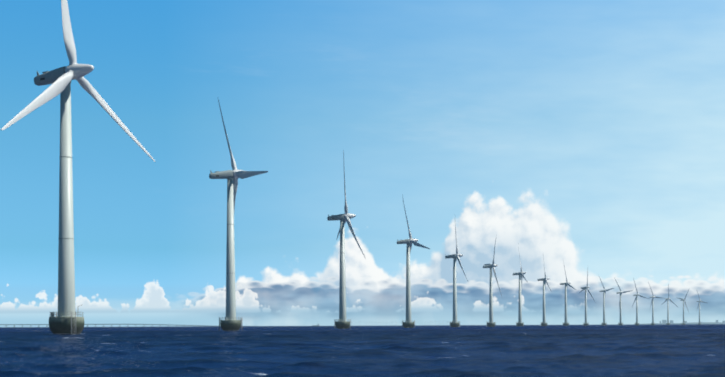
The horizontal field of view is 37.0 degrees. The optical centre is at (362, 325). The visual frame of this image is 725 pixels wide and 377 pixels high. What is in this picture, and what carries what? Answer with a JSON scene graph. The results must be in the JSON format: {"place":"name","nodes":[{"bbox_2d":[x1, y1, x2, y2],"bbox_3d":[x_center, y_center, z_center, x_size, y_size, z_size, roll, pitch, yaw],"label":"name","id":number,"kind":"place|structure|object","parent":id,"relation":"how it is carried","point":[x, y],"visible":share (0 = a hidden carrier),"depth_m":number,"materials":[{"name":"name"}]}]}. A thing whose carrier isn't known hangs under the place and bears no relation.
{"place":"outdoors","nodes":[
{"label":"outdoors","id":0,"kind":"place"},
{"bbox_2d":[0,324,724,376],"bbox_3d":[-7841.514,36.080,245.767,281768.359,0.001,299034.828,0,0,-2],"label":"sea","id":1,"kind":"structure","parent":0,"point":[656,350],"depth_m":80.28,"materials":[{"name":"liquid"}]},
{"bbox_2d":[1,0,154,334],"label":"turbine","id":2,"kind":"object","parent":1,"relation":"in","point":[66,321],"visible":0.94,"depth_m":264.66,"materials":[{"name":"paint"}]},
{"bbox_2d":[0,324,207,326],"bbox_3d":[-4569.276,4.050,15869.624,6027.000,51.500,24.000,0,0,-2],"label":"bridge","id":3,"kind":"structure","parent":1,"relation":"in","point":[107,324],"depth_m":15887.63,"materials":[{"name":"grey"}]},
{"bbox_2d":[209,99,267,330],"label":"turbine","id":4,"kind":"object","parent":1,"relation":"in","point":[230,322],"visible":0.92,"depth_m":442.09,"materials":[{"name":"paint"}]},
{"bbox_2d":[327,150,364,328],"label":"turbine","id":5,"kind":"object","parent":1,"relation":"in","point":[341,322],"visible":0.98,"depth_m":617.67,"materials":[{"name":"paint"}]},
{"bbox_2d":[397,195,429,327],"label":"turbine","id":6,"kind":"object","parent":1,"relation":"in","point":[407,323],"visible":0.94,"depth_m":799.04,"materials":[{"name":"paint"}]},
{"bbox_2d":[445,226,467,326],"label":"turbine","id":7,"kind":"object","parent":1,"relation":"in","point":[454,322],"visible":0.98,"depth_m":972.89,"materials":[{"name":"paint"}]},
{"bbox_2d":[483,239,501,326],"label":"turbine","id":8,"kind":"object","parent":1,"relation":"in","point":[491,323],"visible":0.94,"depth_m":1142.05,"materials":[{"name":"paint"}]},
{"bbox_2d":[513,246,526,325],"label":"turbine","id":9,"kind":"object","parent":1,"relation":"in","point":[521,276],"visible":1,"depth_m":1308.88,"materials":[{"name":"paint"}]},
{"bbox_2d":[538,258,551,325],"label":"turbine","id":10,"kind":"object","parent":1,"relation":"in","point":[544,280],"visible":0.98,"depth_m":1478.43,"materials":[{"name":"paint"}]},
{"bbox_2d":[560,260,575,325],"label":"turbine","id":11,"kind":"object","parent":1,"relation":"in","point":[566,284],"visible":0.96,"depth_m":1633.04,"materials":[{"name":"paint"}]},
{"bbox_2d":[579,271,595,325],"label":"turbine","id":12,"kind":"object","parent":1,"relation":"in","point":[585,323],"visible":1,"depth_m":1823.27,"materials":[{"name":"paint"}]},
{"bbox_2d":[599,277,613,325],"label":"turbine","id":13,"kind":"object","parent":1,"relation":"in","point":[604,293],"visible":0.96,"depth_m":1994.94,"materials":[{"name":"paint"}]},
{"bbox_2d":[614,277,632,324],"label":"turbine","id":14,"kind":"object","parent":1,"relation":"in","point":[620,293],"visible":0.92,"depth_m":2108.26,"materials":[{"name":"paint"}]},
{"bbox_2d":[632,281,648,324],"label":"turbine","id":15,"kind":"object","parent":1,"relation":"in","point":[636,299],"visible":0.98,"depth_m":2286.70,"materials":[{"name":"paint"}]},
{"bbox_2d":[648,282,660,324],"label":"turbine","id":16,"kind":"object","parent":1,"relation":"in","point":[652,303],"visible":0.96,"depth_m":2456.62,"materials":[{"name":"paint"}]},
{"bbox_2d":[664,284,677,324],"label":"turbine","id":17,"kind":"object","parent":1,"relation":"in","point":[667,300],"visible":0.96,"depth_m":2630.38,"materials":[{"name":"paint"}]},
{"bbox_2d":[678,292,688,324],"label":"turbine","id":18,"kind":"object","parent":1,"relation":"in","point":[683,300],"visible":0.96,"depth_m":2777.22,"materials":[{"name":"paint"}]},
{"bbox_2d":[696,292,706,324],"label":"turbine","id":19,"kind":"object","parent":1,"relation":"in","point":[699,323],"visible":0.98,"depth_m":2942.07,"materials":[{"name":"paint"}]},
{"bbox_2d":[0,0,724,326],"label":"sky","id":20,"kind":"structure","parent":0,"point":[589,135],"materials":[{"name":"blue"}]},
{"bbox_2d":[350,320,447,325],"bbox_3d":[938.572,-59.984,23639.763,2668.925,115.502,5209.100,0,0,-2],"label":"shoreline","id":21,"kind":"structure","parent":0,"point":[430,322],"depth_m":23618.13,"materials":[{"name":"grey"}]},
{"bbox_2d":[646,320,724,323],"bbox_3d":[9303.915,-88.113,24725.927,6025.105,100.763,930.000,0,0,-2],"label":"coast land","id":22,"kind":"structure","parent":0,"point":[685,322],"depth_m":24223.74,"materials":[{"name":"grey"}]}
]}

